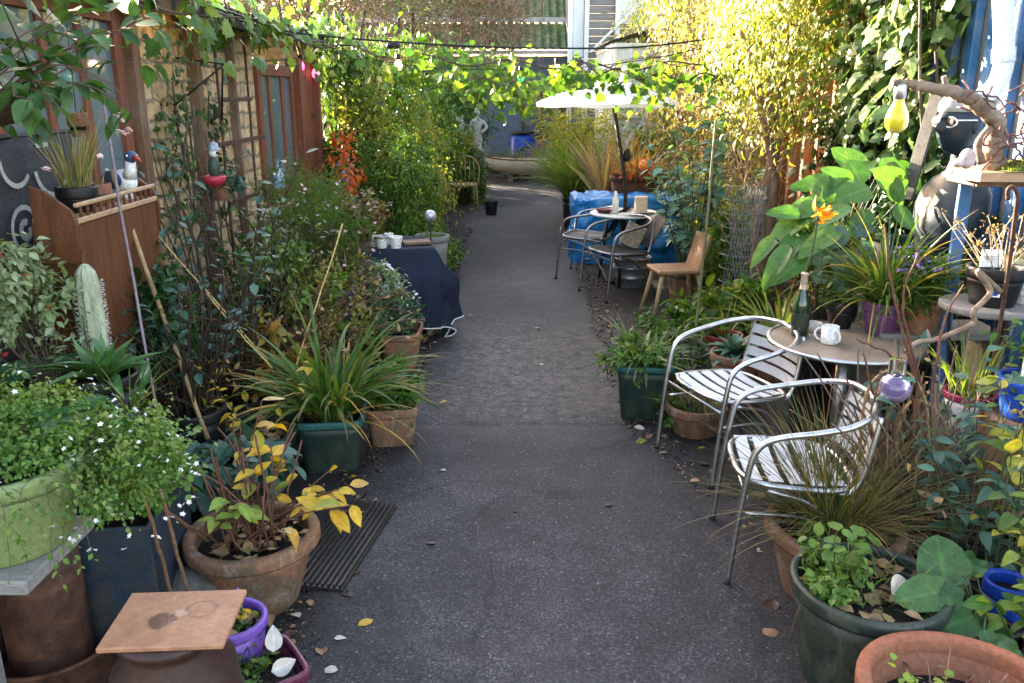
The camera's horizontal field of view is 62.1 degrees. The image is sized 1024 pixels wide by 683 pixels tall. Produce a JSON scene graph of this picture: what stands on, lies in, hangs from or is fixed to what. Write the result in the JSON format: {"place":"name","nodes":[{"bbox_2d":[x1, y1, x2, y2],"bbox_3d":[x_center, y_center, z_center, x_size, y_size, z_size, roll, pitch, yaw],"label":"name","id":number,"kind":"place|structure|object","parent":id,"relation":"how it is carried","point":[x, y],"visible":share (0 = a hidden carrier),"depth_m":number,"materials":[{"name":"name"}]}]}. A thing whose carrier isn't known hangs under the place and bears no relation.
{"place":"outdoors","nodes":[
{"label":"outdoors","id":0,"kind":"place"},
{"bbox_2d":[177,361,301,458],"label":"border soil","id":1,"kind":"structure","parent":0,"point":[298,444],"depth_m":5.65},
{"bbox_2d":[0,516,94,682],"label":"bench","id":2,"kind":"object","parent":1,"relation":"on","point":[22,579],"visible":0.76,"depth_m":2.11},
{"bbox_2d":[0,363,216,591],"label":"potted plant","id":3,"kind":"object","parent":2,"relation":"on","point":[44,471],"visible":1,"depth_m":2.17,"materials":[{"name":"green plant"}]},
{"bbox_2d":[0,543,94,677],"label":"pot","id":4,"kind":"object","parent":1,"relation":"on","point":[46,625],"visible":0.42,"depth_m":2.72,"materials":[{"name":"ceramic"}]},
{"bbox_2d":[0,623,119,682],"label":"plant pot","id":5,"kind":"object","parent":1,"relation":"on","point":[95,667],"visible":0.3,"depth_m":2.72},
{"bbox_2d":[0,231,150,432],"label":"potted plant","id":6,"kind":"object","parent":1,"relation":"on","point":[22,276],"visible":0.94,"depth_m":3.32,"materials":[{"name":"green plant"}]},
{"bbox_2d":[71,264,110,361],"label":"cactus","id":7,"kind":"object","parent":1,"relation":"on","point":[90,302],"visible":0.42,"depth_m":3.52,"materials":[{"name":"plant"}]},
{"bbox_2d":[28,169,172,408],"bbox_3d":[-1.899,-0.021,4.085,0.210,1.520,0.832,0,17,1],"label":"cabinet","id":8,"kind":"object","parent":1,"relation":"on","point":[94,239],"visible":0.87,"depth_m":3.79,"materials":[{"name":"brown wood"}]},
{"bbox_2d":[19,98,105,212],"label":"potted plant","id":9,"kind":"object","parent":8,"relation":"on","point":[68,195],"visible":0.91,"depth_m":3.65,"materials":[{"name":"plant"}]},
{"bbox_2d":[36,332,165,430],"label":"potted plant","id":10,"kind":"object","parent":1,"relation":"on","point":[115,365],"visible":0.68,"depth_m":3.27,"materials":[{"name":"plant"}]},
{"bbox_2d":[76,409,219,651],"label":"potted plant","id":11,"kind":"object","parent":1,"relation":"on","point":[116,576],"visible":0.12,"depth_m":2.90,"materials":[{"name":"plant"}]},
{"bbox_2d":[53,262,275,443],"bbox_3d":[-1.575,0.205,4.052,0.874,1.106,0.674,0,17,1],"label":"potted plant","id":12,"kind":"object","parent":1,"relation":"on","point":[180,409],"visible":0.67,"depth_m":4.04,"materials":[{"name":"green plant"}]},
{"bbox_2d":[128,253,203,411],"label":"bush","id":13,"kind":"object","parent":1,"relation":"on","point":[163,275],"visible":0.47,"depth_m":4.03,"materials":[{"name":"green plant"}]},
{"bbox_2d":[117,144,318,412],"bbox_3d":[-1.565,-0.217,4.568,0.889,1.622,0.887,-15,22,-40],"label":"potted plant","id":14,"kind":"object","parent":1,"relation":"on","point":[247,314],"visible":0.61,"depth_m":4.51,"materials":[{"name":"green plant"}]},
{"bbox_2d":[156,416,305,523],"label":"potted plant","id":15,"kind":"object","parent":1,"relation":"on","point":[224,454],"visible":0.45,"depth_m":3.55,"materials":[{"name":"green plant"}]},
{"bbox_2d":[159,360,312,492],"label":"potted plant","id":16,"kind":"object","parent":1,"relation":"on","point":[277,434],"visible":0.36,"depth_m":4.22,"materials":[{"name":"green plant"}]},
{"bbox_2d":[202,305,313,411],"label":"bush","id":17,"kind":"object","parent":1,"relation":"on","point":[274,328],"visible":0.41,"depth_m":4.64,"materials":[{"name":"green plant"}]},
{"bbox_2d":[175,170,342,356],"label":"potted plant","id":18,"kind":"object","parent":1,"relation":"on","point":[218,249],"visible":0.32,"depth_m":5.23,"materials":[{"name":"green plant"}]},
{"bbox_2d":[200,213,334,365],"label":"bush","id":19,"kind":"object","parent":1,"relation":"on","point":[294,261],"visible":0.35,"depth_m":5.20,"materials":[{"name":"green plant"}]},
{"bbox_2d":[175,234,435,412],"bbox_3d":[-1.180,-0.056,5.014,1.471,1.059,1.647,0,17,1],"label":"potted plant","id":20,"kind":"object","parent":1,"relation":"on","point":[295,333],"visible":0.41,"depth_m":4.94,"materials":[{"name":"green plant"}]},
{"bbox_2d":[233,139,379,273],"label":"bush","id":21,"kind":"object","parent":1,"relation":"on","point":[302,177],"visible":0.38,"depth_m":6.33,"materials":[{"name":"green plant"}]},
{"bbox_2d":[264,246,385,358],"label":"bush","id":22,"kind":"object","parent":1,"relation":"on","point":[335,292],"visible":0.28,"depth_m":5.38,"materials":[{"name":"green plant"}]},
{"bbox_2d":[261,149,391,291],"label":"bush","id":23,"kind":"object","parent":1,"relation":"on","point":[324,216],"visible":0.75,"depth_m":5.88,"materials":[{"name":"green plant"}]},
{"bbox_2d":[323,187,393,262],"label":"bush","id":24,"kind":"object","parent":1,"relation":"on","point":[363,205],"visible":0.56,"depth_m":6.12,"materials":[{"name":"green plant"}]},
{"bbox_2d":[340,98,463,236],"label":"bush","id":25,"kind":"object","parent":1,"relation":"on","point":[403,159],"visible":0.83,"depth_m":8.67,"materials":[{"name":"green plant"}]},
{"bbox_2d":[265,171,807,682],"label":"path","id":26,"kind":"structure","parent":0,"point":[563,573],"depth_m":3.83,"materials":[{"name":"asphalt"}]},
{"bbox_2d":[109,638,242,682],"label":"urn","id":27,"kind":"object","parent":26,"relation":"on","point":[206,666],"visible":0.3,"depth_m":2.18,"materials":[{"name":"ceramic"}]},
{"bbox_2d":[95,589,246,653],"bbox_3d":[-0.892,0.738,2.253,0.315,0.016,0.250,-1,17,-3],"label":"tile","id":28,"kind":"object","parent":27,"relation":"on","point":[172,621],"visible":1,"depth_m":2.23,"materials":[{"name":"tile"}]},
{"bbox_2d":[228,587,267,665],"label":"potted plant","id":29,"kind":"object","parent":26,"relation":"on","point":[252,618],"visible":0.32,"depth_m":2.64,"materials":[{"name":"purple plant"}]},
{"bbox_2d":[233,624,309,682],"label":"potted plant","id":30,"kind":"object","parent":26,"relation":"on","point":[281,659],"visible":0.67,"depth_m":2.59,"materials":[{"name":"green plant"}]},
{"bbox_2d":[181,396,368,615],"bbox_3d":[-0.946,0.637,3.199,0.825,0.761,0.558,0,17,1],"label":"potted plant","id":31,"kind":"object","parent":26,"relation":"on","point":[261,548],"visible":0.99,"depth_m":3.14,"materials":[{"name":"brown plant"}]},
{"bbox_2d":[202,274,459,474],"bbox_3d":[-0.911,0.184,4.374,1.410,0.963,1.345,-2,17,-6],"label":"potted plant","id":32,"kind":"object","parent":26,"relation":"on","point":[331,410],"visible":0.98,"depth_m":4.32,"materials":[{"name":"plant"}]},
{"bbox_2d":[301,500,396,591],"bbox_3d":[-0.731,0.861,3.666,0.270,0.029,0.720,3,17,9],"label":"rubber mat","id":33,"kind":"object","parent":26,"relation":"on","point":[336,557],"visible":0.74,"depth_m":3.59,"materials":[{"name":"rubber"}]},
{"bbox_2d":[355,283,427,373],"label":"potted plant","id":34,"kind":"object","parent":26,"relation":"on","point":[392,346],"visible":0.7,"depth_m":5.82,"materials":[{"name":"green plant"}]},
{"bbox_2d":[363,359,437,446],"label":"potted plant","id":35,"kind":"object","parent":26,"relation":"on","point":[383,437],"visible":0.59,"depth_m":4.62,"materials":[{"name":"brown plant"}]},
{"bbox_2d":[495,113,652,228],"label":"potted plant","id":36,"kind":"object","parent":26,"relation":"on","point":[570,178],"visible":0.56,"depth_m":11.82,"materials":[{"name":"green plant"}]},
{"bbox_2d":[527,80,636,161],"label":"potted plant","id":37,"kind":"object","parent":26,"relation":"on","point":[586,120],"visible":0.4,"depth_m":12.83,"materials":[{"name":"green plant"}]},
{"bbox_2d":[537,79,679,283],"bbox_3d":[0.931,-1.579,8.439,1.382,2.034,1.382,0,17,1],"label":"parasol","id":38,"kind":"object","parent":26,"relation":"on","point":[578,99],"visible":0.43,"depth_m":7.82,"materials":[{"name":"white fabric"}]},
{"bbox_2d":[559,119,664,191],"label":"potted plant","id":39,"kind":"object","parent":26,"relation":"on","point":[599,181],"visible":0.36,"depth_m":10.93,"materials":[{"name":"green plant"}]},
{"bbox_2d":[578,212,665,303],"bbox_3d":[1.079,-0.822,8.108,0.719,0.770,0.576,-7,18,-23],"label":"bistro chair","id":40,"kind":"object","parent":26,"relation":"on","point":[651,223],"visible":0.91,"depth_m":8.03,"materials":[{"name":"silver metal"}]},
{"bbox_2d":[575,310,703,420],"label":"potted plant","id":41,"kind":"object","parent":26,"relation":"on","point":[637,369],"visible":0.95,"depth_m":5.01,"materials":[{"name":"green plant"}]},
{"bbox_2d":[638,231,711,315],"bbox_3d":[1.384,-0.544,7.227,0.520,0.745,0.385,-3,17,-9],"label":"wooden chair","id":42,"kind":"object","parent":26,"relation":"on","point":[692,265],"visible":0.78,"depth_m":7.17,"materials":[{"name":"brown wood"}]},
{"bbox_2d":[638,356,732,438],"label":"potted plant","id":43,"kind":"object","parent":26,"relation":"on","point":[680,410],"visible":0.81,"depth_m":4.77,"materials":[{"name":"brown plant"}]},
{"bbox_2d":[654,316,805,489],"bbox_3d":[1.142,0.282,4.397,0.582,0.762,0.576,-6,18,-19],"label":"bistro chair","id":44,"kind":"object","parent":26,"relation":"on","point":[688,379],"visible":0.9,"depth_m":4.40,"materials":[{"name":"metal"}]},
{"bbox_2d":[709,378,883,584],"bbox_3d":[1.153,0.552,3.484,0.582,0.762,0.576,2,17,6],"label":"bistro chair","id":45,"kind":"object","parent":26,"relation":"on","point":[752,440],"visible":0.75,"depth_m":3.35,"materials":[{"name":"metal"}]},
{"bbox_2d":[652,373,1023,629],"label":"potted plant","id":46,"kind":"object","parent":26,"relation":"on","point":[870,515],"visible":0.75,"depth_m":3.19,"materials":[{"name":"green plant"}]},
{"bbox_2d":[789,521,953,682],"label":"potted plant","id":47,"kind":"object","parent":26,"relation":"on","point":[841,623],"visible":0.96,"depth_m":2.67,"materials":[{"name":"green plant"}]},
{"bbox_2d":[854,630,1023,682],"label":"potted plant","id":48,"kind":"object","parent":26,"relation":"on","point":[921,656],"visible":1,"depth_m":2.45,"materials":[{"name":"orange plant"}]},
{"bbox_2d":[322,120,942,401],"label":"ground","id":49,"kind":"structure","parent":0,"point":[782,287],"depth_m":8.65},
{"bbox_2d":[0,0,327,366],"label":"cottage","id":50,"kind":"structure","parent":49,"relation":"on","point":[285,103],"depth_m":5.86,"materials":[{"name":"stone"}]},
{"bbox_2d":[0,129,77,363],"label":"patterned panel","id":51,"kind":"object","parent":50,"relation":"hanging from","point":[22,162],"visible":0.28,"depth_m":3.73,"materials":[{"name":"stone"}]},
{"bbox_2d":[0,0,137,193],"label":"window","id":52,"kind":"structure","parent":50,"relation":"in","point":[115,74],"depth_m":4.50,"materials":[{"name":"paint"}]},
{"bbox_2d":[0,0,168,170],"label":"climbing vine","id":53,"kind":"object","parent":50,"relation":"hanging from","point":[22,98],"visible":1,"depth_m":2.84,"materials":[{"name":"green plant"}]},
{"bbox_2d":[0,0,354,79],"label":"ivy","id":54,"kind":"object","parent":50,"relation":"attached to","point":[209,28],"visible":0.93,"depth_m":5.65,"materials":[{"name":"green plant"}]},
{"bbox_2d":[141,1,240,375],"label":"ivy","id":55,"kind":"object","parent":50,"relation":"attached to","point":[186,153],"visible":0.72,"depth_m":5.48,"materials":[{"name":"green plant"}]},
{"bbox_2d":[252,64,306,200],"bbox_3d":[-2.401,-1.987,7.994,0.624,1.170,1.200,0,17,1],"label":"window","id":56,"kind":"structure","parent":50,"relation":"in","point":[274,91],"depth_m":7.92,"materials":[{"name":"glass"}]},
{"bbox_2d":[288,58,327,256],"bbox_3d":[-2.161,-1.862,9.102,0.120,2.200,0.840,0,17,1],"label":"door","id":57,"kind":"structure","parent":50,"relation":"in","point":[307,92],"depth_m":9.03,"materials":[{"name":"paint"}]},
{"bbox_2d":[313,52,387,239],"bbox_3d":[-2.148,-3.086,13.058,0.112,2.300,7.272,0,17,1],"label":"timber fence","id":58,"kind":"object","parent":49,"relation":"on","point":[323,144],"depth_m":10.07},
{"bbox_2d":[297,0,401,254],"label":"ivy","id":59,"kind":"object","parent":58,"relation":"attached to","point":[331,87],"visible":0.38,"depth_m":9.66,"materials":[{"name":"green plant"}]},
{"bbox_2d":[300,6,462,233],"bbox_3d":[-1.692,-3.409,13.101,1.956,2.986,6.574,0,17,1],"label":"ivy","id":60,"kind":"object","parent":58,"relation":"attached to","point":[409,61],"visible":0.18,"depth_m":11.23,"materials":[{"name":"green plant"}]},
{"bbox_2d":[393,31,545,124],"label":"ivy","id":61,"kind":"object","parent":60,"relation":"attached to","point":[442,52],"visible":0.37,"depth_m":12.68,"materials":[{"name":"green plant"}]},
{"bbox_2d":[327,42,410,234],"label":"bush","id":62,"kind":"object","parent":49,"relation":"on","point":[377,121],"visible":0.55,"depth_m":9.62,"materials":[{"name":"green plant"}]},
{"bbox_2d":[206,0,545,154],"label":"bare hedge","id":63,"kind":"object","parent":49,"relation":"on","point":[491,33],"visible":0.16,"depth_m":17.97,"materials":[{"name":"brown plant"}]},
{"bbox_2d":[354,57,473,237],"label":"bush","id":64,"kind":"object","parent":49,"relation":"on","point":[422,117],"visible":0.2,"depth_m":10.31,"materials":[{"name":"green plant"}]},
{"bbox_2d":[382,51,478,216],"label":"bush","id":65,"kind":"object","parent":49,"relation":"on","point":[457,149],"visible":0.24,"depth_m":12.24,"materials":[{"name":"green plant"}]},
{"bbox_2d":[349,0,567,155],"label":"shed","id":66,"kind":"structure","parent":49,"relation":"on","point":[555,34],"depth_m":21.49,"materials":[{"name":"blue glass"}]},
{"bbox_2d":[563,0,702,148],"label":"house","id":67,"kind":"structure","parent":49,"relation":"on","point":[581,19],"depth_m":18.90,"materials":[{"name":"white paint"}]},
{"bbox_2d":[566,190,701,264],"bbox_3d":[1.416,-1.343,9.842,1.565,0.777,0.851,0,17,1],"label":"tarpaulin","id":68,"kind":"object","parent":49,"relation":"on","point":[661,251],"visible":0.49,"depth_m":9.52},
{"bbox_2d":[592,23,692,189],"bbox_3d":[2.233,-4.021,14.948,1.500,3.020,3.200,0,17,1],"label":"conservatory","id":69,"kind":"object","parent":49,"relation":"on","point":[608,56],"visible":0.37,"depth_m":13.51,"materials":[{"name":"white paint"}]},
{"bbox_2d":[626,83,779,307],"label":"potted plant","id":70,"kind":"object","parent":49,"relation":"on","point":[676,283],"visible":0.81,"depth_m":7.39,"materials":[{"name":"green plant"}]},
{"bbox_2d":[654,9,769,241],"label":"boundary wall","id":71,"kind":"structure","parent":49,"relation":"on","point":[757,163],"depth_m":10.15,"materials":[{"name":"wood"}]},
{"bbox_2d":[601,0,799,212],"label":"ivy","id":72,"kind":"object","parent":71,"relation":"attached to","point":[643,23],"visible":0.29,"depth_m":11.30,"materials":[{"name":"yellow plant"}]},
{"bbox_2d":[618,0,810,222],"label":"vine","id":73,"kind":"object","parent":72,"relation":"hanging from","point":[699,15],"visible":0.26,"depth_m":10.06,"materials":[{"name":"beige plant"}]},
{"bbox_2d":[339,39,736,125],"bbox_3d":[0.322,-3.128,10.109,4.782,1.093,0.566,0,17,1],"label":"garland","id":74,"kind":"object","parent":73,"relation":"hanging from","point":[526,93],"visible":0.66,"depth_m":10.08,"materials":[{"name":"green plant"}]},
{"bbox_2d":[691,190,753,314],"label":"bush","id":75,"kind":"object","parent":49,"relation":"on","point":[714,259],"visible":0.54,"depth_m":7.45,"materials":[{"name":"green plant"}]},
{"bbox_2d":[675,21,839,324],"bbox_3d":[2.065,-1.246,6.643,1.526,2.426,1.635,0,17,1],"label":"climber trunk","id":76,"kind":"object","parent":49,"relation":"on","point":[769,223],"visible":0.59,"depth_m":6.51,"materials":[{"name":"green plant"}]},
{"bbox_2d":[681,0,873,176],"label":"ivy","id":77,"kind":"object","parent":76,"relation":"attached to","point":[806,104],"visible":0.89,"depth_m":6.36,"materials":[{"name":"yellow plant"}]},
{"bbox_2d":[759,2,877,296],"bbox_3d":[2.831,-1.982,8.098,0.125,3.000,3.196,0,17,1],"label":"fence","id":78,"kind":"object","parent":49,"relation":"on","point":[807,159],"visible":0.09,"depth_m":8.29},
{"bbox_2d":[270,21,837,118],"bbox_3d":[0.381,-2.278,7.108,4.789,0.805,0.514,0,17,1],"label":"garland","id":79,"kind":"object","parent":78,"relation":"attached to","point":[456,72],"visible":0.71,"depth_m":7.08,"materials":[{"name":"green plant"}]},
{"bbox_2d":[553,26,827,113],"bbox_3d":[1.497,-2.230,6.973,2.323,0.718,0.458,-1,17,-5],"label":"garland","id":80,"kind":"object","parent":79,"relation":"hanging from","point":[571,80],"visible":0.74,"depth_m":6.97,"materials":[{"name":"green plant"}]},
{"bbox_2d":[696,0,868,80],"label":"ivy","id":81,"kind":"object","parent":78,"relation":"attached to","point":[846,5],"visible":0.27,"depth_m":6.98,"materials":[{"name":"yellow plant"}]},
{"bbox_2d":[869,0,1023,406],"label":"clad wall","id":82,"kind":"structure","parent":49,"relation":"on","point":[972,48],"depth_m":4.95,"materials":[{"name":"blue paint"}]},
{"bbox_2d":[784,0,975,319],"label":"ivy","id":83,"kind":"object","parent":82,"relation":"attached to","point":[895,38],"visible":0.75,"depth_m":5.52,"materials":[{"name":"green plant"}]},
{"bbox_2d":[786,107,1001,341],"bbox_3d":[2.613,-0.772,5.970,1.094,1.962,2.636,-2,17,-8],"label":"ivy","id":84,"kind":"object","parent":82,"relation":"attached to","point":[877,139],"visible":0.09,"depth_m":5.65,"materials":[{"name":"green plant"}]},
{"bbox_2d":[978,0,1016,100],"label":"drainpipe","id":85,"kind":"object","parent":82,"relation":"attached to","point":[1003,54],"visible":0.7,"depth_m":4.57,"materials":[{"name":"white paint"}]},
{"bbox_2d":[750,366,915,534],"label":"paving","id":86,"kind":"structure","parent":0,"point":[769,411],"depth_m":5.20,"materials":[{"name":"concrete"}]},
{"bbox_2d":[749,147,921,429],"bbox_3d":[1.871,-0.255,4.767,0.611,1.582,1.194,15,22,42],"label":"potted plant","id":87,"kind":"object","parent":86,"relation":"on","point":[848,179],"visible":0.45,"depth_m":4.53,"materials":[{"name":"plant"}]},
{"bbox_2d":[788,201,893,439],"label":"potted plant","id":88,"kind":"object","parent":86,"relation":"on","point":[807,372],"visible":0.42,"depth_m":4.63,"materials":[{"name":"green plant"}]},
{"bbox_2d":[767,320,928,488],"bbox_3d":[1.648,0.334,4.303,0.748,0.718,0.748,0,17,1],"label":"bistro table","id":89,"kind":"object","parent":86,"relation":"on","point":[842,354],"visible":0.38,"depth_m":4.12,"materials":[{"name":"metal"}]},
{"bbox_2d":[778,192,993,357],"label":"potted plant","id":90,"kind":"object","parent":89,"relation":"on","point":[879,311],"visible":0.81,"depth_m":4.18,"materials":[{"name":"plant"}]},
{"bbox_2d":[789,224,1023,549],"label":"rose bush","id":91,"kind":"object","parent":86,"relation":"on","point":[918,409],"visible":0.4,"depth_m":3.32,"materials":[{"name":"green plant"}]},
{"bbox_2d":[850,319,1007,468],"bbox_3d":[2.150,0.278,4.457,0.620,0.734,0.300,0,17,1],"label":"pot shelf","id":92,"kind":"object","parent":86,"relation":"on","point":[978,340],"visible":0.32,"depth_m":4.34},
{"bbox_2d":[884,236,966,335],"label":"potted plant","id":93,"kind":"object","parent":92,"relation":"on","point":[914,326],"visible":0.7,"depth_m":4.13,"materials":[{"name":"green plant"}]},
{"bbox_2d":[882,90,992,440],"bbox_3d":[2.354,-0.394,4.673,0.399,1.900,0.399,9,19,28],"label":"mannequin bust","id":94,"kind":"object","parent":86,"relation":"on","point":[958,130],"visible":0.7,"depth_m":4.46,"materials":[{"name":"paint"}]},
{"bbox_2d":[908,417,970,513],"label":"stone block","id":95,"kind":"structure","parent":86,"relation":"on","point":[966,461],"depth_m":3.67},
{"bbox_2d":[912,316,1023,432],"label":"potted plant","id":96,"kind":"object","parent":95,"relation":"on","point":[962,391],"visible":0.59,"depth_m":3.63,"materials":[{"name":"plant"}]},
{"bbox_2d":[858,329,1023,559],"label":"potted plant","id":97,"kind":"object","parent":86,"relation":"on","point":[967,425],"visible":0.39,"depth_m":3.29,"materials":[{"name":"green plant"}]},
{"bbox_2d":[893,535,1023,657],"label":"potted plant","id":98,"kind":"object","parent":86,"relation":"on","point":[935,589],"visible":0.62,"depth_m":2.65,"materials":[{"name":"green plant"}]},
{"bbox_2d":[898,374,1023,600],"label":"potted plant","id":99,"kind":"object","parent":86,"relation":"on","point":[984,539],"visible":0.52,"depth_m":3.10,"materials":[{"name":"green plant"}]},
{"bbox_2d":[927,174,1023,412],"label":"stand","id":100,"kind":"object","parent":86,"relation":"on","point":[963,199],"visible":0.37,"depth_m":4.17,"materials":[{"name":"blue paint"}]},
{"bbox_2d":[953,166,1023,181],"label":"wood slab","id":101,"kind":"structure","parent":100,"relation":"on","point":[974,173],"depth_m":3.79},
{"bbox_2d":[890,75,1023,188],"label":"driftwood bonsai","id":102,"kind":"object","parent":101,"relation":"on","point":[987,152],"visible":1,"depth_m":3.75,"materials":[{"name":"brown plant"}]},
{"bbox_2d":[938,293,1023,411],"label":"plant stand","id":103,"kind":"object","parent":86,"relation":"on","point":[962,306],"visible":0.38,"depth_m":3.74,"materials":[{"name":"metal"}]},
{"bbox_2d":[935,205,1023,308],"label":"potted plant","id":104,"kind":"object","parent":103,"relation":"on","point":[990,264],"visible":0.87,"depth_m":3.69,"materials":[{"name":"beige plant"}]},
{"bbox_2d":[961,527,1023,655],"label":"potted plant","id":105,"kind":"object","parent":86,"relation":"on","point":[981,605],"visible":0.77,"depth_m":2.56,"materials":[{"name":"green plant"}]},
{"bbox_2d":[965,375,1023,629],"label":"potted plant","id":106,"kind":"object","parent":86,"relation":"on","point":[1008,521],"visible":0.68,"depth_m":2.89,"materials":[{"name":"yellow plant"}]},
{"bbox_3d":[-0.980,-0.441,6.922,0.620,0.712,0.620,-4,17,-15],"label":"garden table","id":107,"kind":"object","parent":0,"visible":0},
{"bbox_2d":[339,235,463,336],"bbox_3d":[-0.973,-0.452,6.902,1.057,0.704,1.022,-4,17,-15],"label":"tablecloth","id":108,"kind":"object","parent":107,"relation":"on","point":[433,279],"visible":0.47,"depth_m":6.57,"materials":[{"name":"blue fabric"}]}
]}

